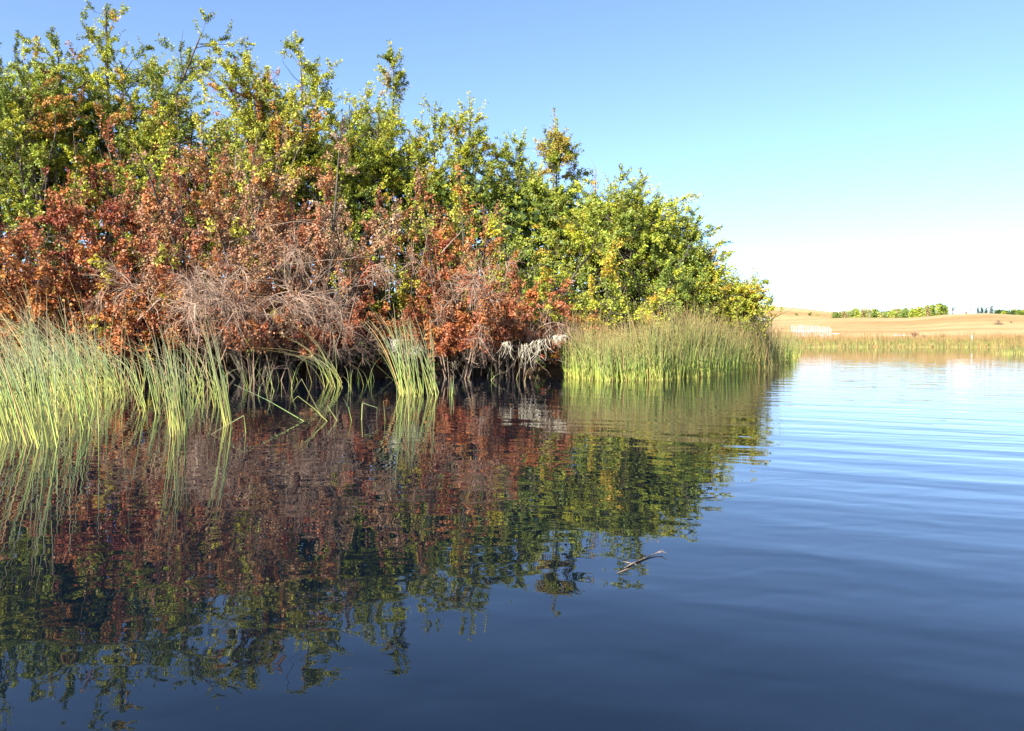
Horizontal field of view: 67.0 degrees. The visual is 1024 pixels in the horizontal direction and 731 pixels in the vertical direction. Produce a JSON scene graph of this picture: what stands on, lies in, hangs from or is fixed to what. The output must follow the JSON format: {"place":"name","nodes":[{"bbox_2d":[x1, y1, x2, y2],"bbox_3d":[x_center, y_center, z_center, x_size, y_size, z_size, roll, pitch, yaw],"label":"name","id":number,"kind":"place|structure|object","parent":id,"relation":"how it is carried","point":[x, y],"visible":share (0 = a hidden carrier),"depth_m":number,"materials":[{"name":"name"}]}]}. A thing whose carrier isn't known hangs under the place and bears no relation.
{"place":"outdoors","nodes":[
{"label":"outdoors","id":0,"kind":"place"},
{"bbox_2d":[0,347,1023,730],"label":"water","id":1,"kind":"structure","parent":0,"point":[836,533],"depth_m":3.59,"materials":[{"name":"blue liquid"}]},
{"bbox_2d":[0,297,40,444],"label":"bulrush tuft","id":2,"kind":"object","parent":1,"relation":"in","point":[20,428],"visible":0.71,"depth_m":7.43,"materials":[{"name":"green plant"}]},
{"bbox_2d":[0,290,59,448],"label":"bulrush tuft","id":3,"kind":"object","parent":1,"relation":"in","point":[34,431],"visible":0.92,"depth_m":7.15,"materials":[{"name":"green plant"}]},
{"bbox_2d":[24,295,99,432],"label":"bulrush tuft","id":4,"kind":"object","parent":1,"relation":"in","point":[75,396],"visible":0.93,"depth_m":8.48,"materials":[{"name":"green plant"}]},
{"bbox_2d":[0,278,142,430],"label":"reeds","id":5,"kind":"object","parent":1,"relation":"in","point":[106,367],"visible":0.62,"depth_m":12.39,"materials":[{"name":"green plant"}]},
{"bbox_2d":[122,309,125,420],"bbox_3d":[-4.404,-0.008,8.774,0.010,1.494,0.125,0,2,8],"label":"bulrush","id":6,"kind":"object","parent":1,"relation":"on","point":[124,370],"visible":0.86,"depth_m":8.78,"materials":[{"name":"green plant"}]},
{"bbox_2d":[96,326,178,413],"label":"bulrush tuft","id":7,"kind":"object","parent":1,"relation":"in","point":[151,387],"visible":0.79,"depth_m":10.74,"materials":[{"name":"green plant"}]},
{"bbox_2d":[141,308,187,436],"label":"bulrush tuft","id":8,"kind":"object","parent":1,"relation":"in","point":[176,421],"visible":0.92,"depth_m":7.98,"materials":[{"name":"green plant"}]},
{"bbox_2d":[105,319,228,397],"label":"reeds","id":9,"kind":"object","parent":1,"relation":"in","point":[192,368],"visible":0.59,"depth_m":15.83,"materials":[{"name":"green plant"}]},
{"bbox_2d":[171,344,235,408],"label":"bulrush tuft","id":10,"kind":"object","parent":1,"relation":"in","point":[202,375],"visible":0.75,"depth_m":12.21,"materials":[{"name":"green plant"}]},
{"bbox_2d":[195,305,232,429],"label":"bulrush tuft","id":11,"kind":"object","parent":1,"relation":"in","point":[225,396],"visible":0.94,"depth_m":8.76,"materials":[{"name":"green plant"}]},
{"bbox_2d":[212,415,245,433],"bbox_3d":[-2.951,0.642,8.063,0.352,0.246,0.062,-1,2,-21],"label":"bulrush","id":12,"kind":"object","parent":1,"relation":"on","point":[235,420],"visible":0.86,"depth_m":8.08,"materials":[{"name":"green plant"}]},
{"bbox_2d":[222,353,306,394],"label":"bulrush tuft","id":13,"kind":"object","parent":1,"relation":"in","point":[267,374],"visible":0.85,"depth_m":15.50,"materials":[{"name":"green plant"}]},
{"bbox_2d":[234,384,302,420],"bbox_3d":[-2.899,0.476,9.351,0.973,0.492,0.012,0,2,7],"label":"bulrush","id":14,"kind":"object","parent":1,"relation":"on","point":[273,403],"visible":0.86,"depth_m":9.34,"materials":[{"name":"green plant"}]},
{"bbox_2d":[250,326,342,387],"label":"bulrush tuft","id":15,"kind":"object","parent":1,"relation":"in","point":[330,374],"visible":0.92,"depth_m":15.91,"materials":[{"name":"green plant"}]},
{"bbox_2d":[289,380,321,416],"bbox_3d":[-2.626,0.435,9.849,0.497,0.536,0.019,0,2,14],"label":"bulrush","id":16,"kind":"object","parent":1,"relation":"on","point":[309,394],"visible":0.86,"depth_m":9.83,"materials":[{"name":"green plant"}]},
{"bbox_2d":[344,358,379,387],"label":"bulrush tuft","id":17,"kind":"object","parent":1,"relation":"in","point":[350,374],"visible":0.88,"depth_m":16.28,"materials":[{"name":"green plant"}]},
{"bbox_2d":[355,303,438,396],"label":"bulrush tuft","id":18,"kind":"object","parent":1,"relation":"in","point":[413,382],"visible":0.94,"depth_m":13.61,"materials":[{"name":"green plant"}]},
{"bbox_2d":[389,338,405,350],"bbox_3d":[-2.122,-0.380,14.157,0.240,0.299,0.330,-2,3,-45],"label":"bleached straw","id":19,"kind":"object","parent":18,"relation":"on","point":[392,343],"visible":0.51,"depth_m":14.15,"materials":[{"name":"beige plant"}]},
{"bbox_2d":[408,388,408,420],"bbox_3d":[-1.252,0.405,9.350,0.014,0.629,0.128,0,2,-9],"label":"bulrush","id":20,"kind":"object","parent":1,"relation":"on","point":[408,404],"visible":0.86,"depth_m":9.34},
{"bbox_2d":[449,376,453,395],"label":"bulrush tuft","id":21,"kind":"object","parent":1,"relation":"in","point":[451,387],"visible":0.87,"depth_m":13.37,"materials":[{"name":"green plant"}]},
{"bbox_2d":[467,367,538,381],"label":"bulrush tuft","id":22,"kind":"object","parent":1,"relation":"in","point":[502,372],"visible":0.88,"depth_m":18.53,"materials":[{"name":"plant"}]},
{"bbox_2d":[616,549,665,573],"bbox_3d":[0.557,0.871,3.458,0.092,0.020,0.410,2,3,45],"label":"floating stick","id":23,"kind":"object","parent":1,"relation":"on","point":[638,561],"visible":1,"depth_m":3.45,"materials":[{"name":"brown wood"}]},
{"bbox_2d":[537,293,799,381],"bbox_3d":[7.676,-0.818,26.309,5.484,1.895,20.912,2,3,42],"label":"reeds","id":24,"kind":"object","parent":1,"relation":"in","point":[703,368],"visible":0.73,"depth_m":19.37,"materials":[{"name":"green plant"}]},
{"bbox_2d":[759,323,804,359],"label":"reeds","id":25,"kind":"object","parent":1,"relation":"in","point":[796,350],"visible":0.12,"depth_m":39.60,"materials":[{"name":"plant"}]},
{"bbox_2d":[775,328,1023,347],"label":"reeds","id":26,"kind":"object","parent":1,"relation":"in","point":[939,341],"visible":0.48,"depth_m":85.34,"materials":[{"name":"beige plant"}]},
{"bbox_2d":[990,332,1023,354],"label":"reeds","id":27,"kind":"object","parent":1,"relation":"in","point":[1020,348],"visible":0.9,"depth_m":48.63,"materials":[{"name":"beige plant"}]},
{"bbox_2d":[0,305,1023,376],"bbox_3d":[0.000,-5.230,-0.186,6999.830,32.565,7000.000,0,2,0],"label":"ground","id":28,"kind":"structure","parent":0,"point":[955,325],"depth_m":148.62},
{"bbox_2d":[0,103,97,338],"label":"leafy bush","id":29,"kind":"object","parent":28,"relation":"on","point":[40,152],"visible":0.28,"depth_m":21.38,"materials":[{"name":"green plant"}]},
{"bbox_2d":[0,42,111,348],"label":"birch tree","id":30,"kind":"object","parent":28,"relation":"on","point":[4,83],"visible":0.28,"depth_m":24.10,"materials":[{"name":"green plant"}]},
{"bbox_2d":[0,172,131,377],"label":"leafy bush","id":31,"kind":"object","parent":28,"relation":"on","point":[5,266],"visible":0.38,"depth_m":19.31,"materials":[{"name":"brown plant"}]},
{"bbox_2d":[0,162,149,368],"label":"leafy bush","id":32,"kind":"object","parent":28,"relation":"on","point":[93,249],"visible":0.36,"depth_m":19.95,"materials":[{"name":"brown plant"}]},
{"bbox_2d":[0,226,153,377],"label":"leafy bush","id":33,"kind":"object","parent":28,"relation":"on","point":[36,306],"visible":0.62,"depth_m":18.15,"materials":[{"name":"brown plant"}]},
{"bbox_2d":[0,118,195,364],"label":"leafy bush","id":34,"kind":"object","parent":28,"relation":"on","point":[58,219],"visible":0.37,"depth_m":19.49,"materials":[{"name":"brown plant"}]},
{"bbox_2d":[0,25,202,353],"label":"birch tree","id":35,"kind":"object","parent":28,"relation":"on","point":[45,121],"visible":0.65,"depth_m":23.29,"materials":[{"name":"green plant"}]},
{"bbox_2d":[14,167,208,372],"bbox_3d":[-10.107,-2.737,20.734,3.940,6.002,5.248,0,2,0],"label":"leafy bush","id":36,"kind":"object","parent":28,"relation":"on","point":[110,207],"visible":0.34,"depth_m":20.00,"materials":[{"name":"brown plant"}]},
{"bbox_2d":[52,221,204,352],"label":"leafy bush","id":37,"kind":"object","parent":28,"relation":"on","point":[102,234],"visible":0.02,"depth_m":23.50,"materials":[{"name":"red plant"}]},
{"bbox_2d":[2,0,255,292],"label":"birch tree","id":38,"kind":"object","parent":28,"relation":"on","point":[107,54],"visible":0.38,"depth_m":26.00,"materials":[{"name":"green plant"}]},
{"bbox_2d":[51,92,287,361],"bbox_3d":[-9.569,-3.595,21.299,6.740,7.306,4.699,0,2,0],"label":"leafy bush","id":39,"kind":"object","parent":28,"relation":"on","point":[75,184],"visible":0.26,"depth_m":20.53,"materials":[{"name":"green plant"}]},
{"bbox_2d":[235,144,298,183],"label":"dead branch","id":40,"kind":"object","parent":39,"relation":"attached to","point":[248,172],"visible":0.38,"depth_m":21.24,"materials":[{"name":"brown wood"}]},
{"bbox_2d":[102,257,255,378],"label":"leafy bush","id":41,"kind":"object","parent":28,"relation":"on","point":[207,330],"visible":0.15,"depth_m":19.36,"materials":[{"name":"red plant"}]},
{"bbox_2d":[103,60,256,343],"bbox_3d":[-10.885,-5.157,25.749,5.133,9.506,6.338,-1,2,-29],"label":"birch tree","id":42,"kind":"object","parent":28,"relation":"on","point":[162,111],"visible":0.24,"depth_m":24.53,"materials":[{"name":"green plant"}]},
{"bbox_2d":[96,108,291,375],"bbox_3d":[-8.318,-3.052,19.785,4.649,7.251,3.504,2,3,44],"label":"leafy bush","id":43,"kind":"object","parent":28,"relation":"on","point":[173,232],"visible":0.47,"depth_m":19.18,"materials":[{"name":"brown plant"}]},
{"bbox_2d":[80,242,307,381],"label":"dead bush","id":44,"kind":"object","parent":28,"relation":"on","point":[224,312],"visible":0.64,"depth_m":17.60,"materials":[{"name":"brown plant"}]},
{"bbox_2d":[137,250,225,320],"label":"dead branch","id":45,"kind":"object","parent":44,"relation":"attached to","point":[142,316],"visible":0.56,"depth_m":18.06,"materials":[{"name":"brown wood"}]},
{"bbox_2d":[108,200,311,378],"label":"leafy bush","id":46,"kind":"object","parent":28,"relation":"on","point":[254,335],"visible":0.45,"depth_m":18.28,"materials":[{"name":"brown plant"}]},
{"bbox_2d":[122,41,335,353],"bbox_3d":[-8.104,-5.017,24.265,6.951,9.829,5.672,1,3,36],"label":"birch tree","id":47,"kind":"object","parent":28,"relation":"on","point":[165,129],"visible":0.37,"depth_m":23.14,"materials":[{"name":"green plant"}]},
{"bbox_2d":[147,79,326,375],"bbox_3d":[-6.748,-3.229,20.376,4.158,7.796,6.860,0,2,0],"label":"leafy bush","id":48,"kind":"object","parent":28,"relation":"on","point":[263,175],"visible":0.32,"depth_m":18.97,"materials":[{"name":"plant"}]},
{"bbox_2d":[138,138,346,377],"bbox_3d":[-5.850,-2.590,19.245,5.320,7.036,4.663,2,3,40],"label":"leafy bush","id":49,"kind":"object","parent":28,"relation":"on","point":[238,257],"visible":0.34,"depth_m":18.39,"materials":[{"name":"brown plant"}]},
{"bbox_2d":[149,208,351,381],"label":"dead bush","id":50,"kind":"object","parent":28,"relation":"on","point":[232,293],"visible":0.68,"depth_m":16.50,"materials":[{"name":"brown plant"}]},
{"bbox_2d":[244,249,377,269],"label":"dead branch","id":51,"kind":"object","parent":50,"relation":"attached to","point":[320,260],"visible":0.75,"depth_m":18.65,"materials":[{"name":"brown wood"}]},
{"bbox_2d":[20,340,564,376],"bbox_3d":[-6.026,-0.121,20.740,16.312,1.223,2.121,0,2,-4],"label":"root tangle","id":52,"kind":"object","parent":28,"relation":"on","point":[560,368],"visible":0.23,"depth_m":20.92,"materials":[{"name":"brown plant"}]},
{"bbox_2d":[199,31,386,288],"bbox_3d":[-6.630,-5.379,25.087,5.203,10.484,5.693,0,2,0],"label":"birch tree","id":53,"kind":"object","parent":28,"relation":"on","point":[310,70],"visible":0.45,"depth_m":24.11,"materials":[{"name":"green plant"}]},
{"bbox_2d":[224,115,411,376],"bbox_3d":[-5.137,-2.850,20.002,4.346,7.149,4.715,-1,2,-21],"label":"leafy bush","id":54,"kind":"object","parent":28,"relation":"on","point":[331,246],"visible":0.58,"depth_m":19.03,"materials":[{"name":"brown plant"}]},
{"bbox_2d":[230,219,336,246],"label":"dead branch","id":55,"kind":"object","parent":54,"relation":"attached to","point":[288,222],"visible":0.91,"depth_m":18.39,"materials":[{"name":"brown wood"}]},
{"bbox_2d":[252,245,384,379],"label":"bush","id":56,"kind":"object","parent":28,"relation":"on","point":[358,307],"visible":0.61,"depth_m":18.50,"materials":[{"name":"brown plant"}]},
{"bbox_2d":[283,276,366,302],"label":"dead branch","id":57,"kind":"object","parent":56,"relation":"attached to","point":[335,291],"visible":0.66,"depth_m":18.41,"materials":[{"name":"brown wood"}]},
{"bbox_2d":[272,166,385,375],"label":"leafy bush","id":58,"kind":"object","parent":28,"relation":"on","point":[318,232],"visible":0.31,"depth_m":19.91,"materials":[{"name":"brown plant"}]},
{"bbox_2d":[265,207,404,379],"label":"dead bush","id":59,"kind":"object","parent":28,"relation":"on","point":[300,264],"visible":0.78,"depth_m":17.70,"materials":[{"name":"plant"}]},
{"bbox_2d":[251,291,421,383],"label":"dead bush","id":60,"kind":"object","parent":28,"relation":"on","point":[339,350],"visible":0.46,"depth_m":18.06,"materials":[{"name":"brown plant"}]},
{"bbox_2d":[0,289,706,372],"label":"undergrowth","id":61,"kind":"object","parent":28,"relation":"on","point":[160,342],"visible":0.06,"depth_m":22.22,"materials":[{"name":"brown plant"}]},
{"bbox_2d":[299,81,427,295],"bbox_3d":[-5.381,-4.854,26.036,4.495,8.993,6.045,-2,3,-42],"label":"birch tree","id":62,"kind":"object","parent":28,"relation":"on","point":[365,151],"visible":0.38,"depth_m":25.03,"materials":[{"name":"green plant"}]},
{"bbox_2d":[0,92,732,347],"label":"thicket foliage","id":63,"kind":"object","parent":28,"relation":"on","point":[522,214],"visible":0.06,"depth_m":25.89,"materials":[{"name":"green plant"}]},
{"bbox_2d":[337,39,413,291],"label":"birch tree","id":64,"kind":"object","parent":28,"relation":"on","point":[390,58],"visible":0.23,"depth_m":28.48,"materials":[{"name":"green plant"}]},
{"bbox_2d":[310,194,447,356],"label":"leafy bush","id":65,"kind":"object","parent":28,"relation":"on","point":[381,289],"visible":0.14,"depth_m":23.79,"materials":[{"name":"brown plant"}]},
{"bbox_2d":[339,314,426,378],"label":"leafy bush","id":66,"kind":"object","parent":28,"relation":"on","point":[362,333],"visible":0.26,"depth_m":20.11,"materials":[{"name":"brown plant"}]},
{"bbox_2d":[284,122,482,356],"bbox_3d":[-3.814,-3.723,24.122,5.209,7.097,6.681,1,2,14],"label":"leafy bush","id":67,"kind":"object","parent":28,"relation":"on","point":[430,182],"visible":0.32,"depth_m":22.84,"materials":[{"name":"plant"}]},
{"bbox_2d":[355,91,507,285],"bbox_3d":[-2.935,-4.981,27.006,5.828,9.226,2.883,0,2,10],"label":"birch tree","id":68,"kind":"object","parent":28,"relation":"on","point":[456,127],"visible":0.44,"depth_m":26.47,"materials":[{"name":"green plant"}]},
{"bbox_2d":[358,117,510,305],"bbox_3d":[-2.684,-4.428,26.831,5.370,8.312,4.070,-1,2,-27],"label":"birch tree","id":69,"kind":"object","parent":28,"relation":"on","point":[398,177],"visible":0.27,"depth_m":26.25,"materials":[{"name":"green plant"}]},
{"bbox_2d":[359,226,540,378],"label":"leafy bush","id":70,"kind":"object","parent":28,"relation":"on","point":[531,294],"visible":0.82,"depth_m":19.03,"materials":[{"name":"brown plant"}]},
{"bbox_2d":[362,162,540,374],"bbox_3d":[-1.590,-2.607,20.666,3.625,6.105,4.046,2,3,38],"label":"leafy bush","id":71,"kind":"object","parent":28,"relation":"on","point":[484,249],"visible":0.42,"depth_m":20.38,"materials":[{"name":"green plant"}]},
{"bbox_2d":[389,230,529,378],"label":"dead bush","id":72,"kind":"object","parent":28,"relation":"on","point":[474,278],"visible":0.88,"depth_m":18.36,"materials":[{"name":"brown plant"}]},
{"bbox_2d":[378,166,542,372],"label":"leafy bush","id":73,"kind":"object","parent":28,"relation":"on","point":[436,272],"visible":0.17,"depth_m":21.53,"materials":[{"name":"brown plant"}]},
{"bbox_2d":[401,282,559,380],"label":"leafy bush","id":74,"kind":"object","parent":28,"relation":"on","point":[453,332],"visible":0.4,"depth_m":19.70,"materials":[{"name":"brown plant"}]},
{"bbox_2d":[524,339,550,361],"bbox_3d":[0.600,-0.289,17.478,0.576,0.639,0.615,-2,3,-43],"label":"bleached straw","id":75,"kind":"object","parent":74,"relation":"hanging from","point":[538,343],"visible":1,"depth_m":17.48,"materials":[{"name":"beige plant"}]},
{"bbox_2d":[509,343,543,368],"bbox_3d":[0.332,-0.204,17.497,0.805,0.608,0.473,0,2,-10],"label":"bleached straw","id":76,"kind":"object","parent":75,"relation":"hanging from","point":[528,350],"visible":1,"depth_m":17.47,"materials":[{"name":"beige plant"}]},
{"bbox_2d":[499,341,513,355],"bbox_3d":[-0.124,-0.362,17.501,0.448,0.397,0.269,0,2,0],"label":"bleached straw","id":77,"kind":"object","parent":76,"relation":"attached to","point":[506,343],"visible":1,"depth_m":17.50,"materials":[{"name":"beige plant"}]},
{"bbox_2d":[545,333,566,348],"bbox_3d":[1.044,-0.565,17.539,0.489,0.362,0.369,1,3,36],"label":"bleached straw","id":78,"kind":"object","parent":75,"relation":"attached to","point":[556,340],"visible":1,"depth_m":17.48,"materials":[{"name":"beige plant"}]},
{"bbox_2d":[412,222,578,378],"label":"leafy bush","id":79,"kind":"object","parent":28,"relation":"on","point":[562,310],"visible":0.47,"depth_m":19.77,"materials":[{"name":"brown plant"}]},
{"bbox_2d":[441,216,469,252],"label":"dead branch","id":80,"kind":"object","parent":79,"relation":"attached to","point":[453,239],"visible":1,"depth_m":19.21,"materials":[{"name":"brown wood"}]},
{"bbox_2d":[460,127,588,280],"bbox_3d":[0.249,-4.499,28.314,3.684,8.007,5.705,-2,3,-44],"label":"birch tree","id":81,"kind":"object","parent":28,"relation":"on","point":[506,156],"visible":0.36,"depth_m":27.13,"materials":[{"name":"green plant"}]},
{"bbox_2d":[457,287,595,377],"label":"dead bush","id":82,"kind":"object","parent":28,"relation":"on","point":[549,329],"visible":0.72,"depth_m":19.29,"materials":[{"name":"plant"}]},
{"bbox_2d":[473,108,595,299],"bbox_3d":[0.709,-4.456,25.982,4.259,8.217,3.010,0,2,0],"label":"birch tree","id":83,"kind":"object","parent":28,"relation":"on","point":[557,143],"visible":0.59,"depth_m":25.59,"materials":[{"name":"green plant"}]},
{"bbox_2d":[449,190,649,357],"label":"leafy bush","id":84,"kind":"object","parent":28,"relation":"on","point":[531,278],"visible":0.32,"depth_m":22.34,"materials":[{"name":"green plant"}]},
{"bbox_2d":[513,288,628,365],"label":"leafy bush","id":85,"kind":"object","parent":28,"relation":"on","point":[555,356],"visible":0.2,"depth_m":20.92,"materials":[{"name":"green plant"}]},
{"bbox_2d":[497,233,678,336],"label":"leafy bush","id":86,"kind":"object","parent":28,"relation":"on","point":[594,303],"visible":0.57,"depth_m":21.03,"materials":[{"name":"green plant"}]},
{"bbox_2d":[578,155,608,312],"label":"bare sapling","id":87,"kind":"object","parent":28,"relation":"on","point":[592,187],"visible":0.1,"depth_m":26.80,"materials":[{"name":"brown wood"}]},
{"bbox_2d":[524,162,696,331],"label":"leafy bush","id":88,"kind":"object","parent":28,"relation":"on","point":[632,201],"visible":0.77,"depth_m":23.62,"materials":[{"name":"green plant"}]},
{"bbox_2d":[526,228,726,335],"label":"leafy bush","id":89,"kind":"object","parent":28,"relation":"on","point":[685,283],"visible":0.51,"depth_m":21.79,"materials":[{"name":"green plant"}]},
{"bbox_2d":[583,189,738,321],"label":"leafy bush","id":90,"kind":"object","parent":28,"relation":"on","point":[694,232],"visible":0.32,"depth_m":24.57,"materials":[{"name":"green plant"}]},
{"bbox_2d":[647,237,739,326],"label":"birch tree","id":91,"kind":"object","parent":28,"relation":"on","point":[711,259],"visible":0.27,"depth_m":24.82,"materials":[{"name":"green plant"}]},
{"bbox_2d":[623,264,792,338],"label":"leafy bush","id":92,"kind":"object","parent":28,"relation":"on","point":[716,293],"visible":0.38,"depth_m":23.99,"materials":[{"name":"green plant"}]},
{"bbox_2d":[706,267,776,338],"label":"birch tree","id":93,"kind":"object","parent":28,"relation":"on","point":[748,305],"visible":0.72,"depth_m":24.32,"materials":[{"name":"green plant"}]},
{"bbox_2d":[791,325,829,339],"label":"picket fence","id":94,"kind":"object","parent":28,"relation":"on","point":[810,330],"visible":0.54,"depth_m":95.89,"materials":[{"name":"white wood"}]},
{"bbox_2d":[830,303,948,317],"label":"woodland","id":95,"kind":"object","parent":28,"relation":"on","point":[928,310],"visible":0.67,"depth_m":275.10,"materials":[{"name":"green plant"}]},
{"bbox_2d":[952,307,971,313],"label":"white barn","id":96,"kind":"structure","parent":28,"relation":"on","point":[964,310],"depth_m":261.53,"materials":[{"name":"metal"}]},
{"bbox_2d":[993,308,1023,314],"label":"woodland","id":97,"kind":"object","parent":28,"relation":"on","point":[1014,312],"visible":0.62,"depth_m":335.44,"materials":[{"name":"green plant"}]},
{"bbox_2d":[0,0,1023,315],"label":"sky","id":98,"kind":"structure","parent":0,"point":[869,154],"materials":[{"name":"blue"}]}
]}

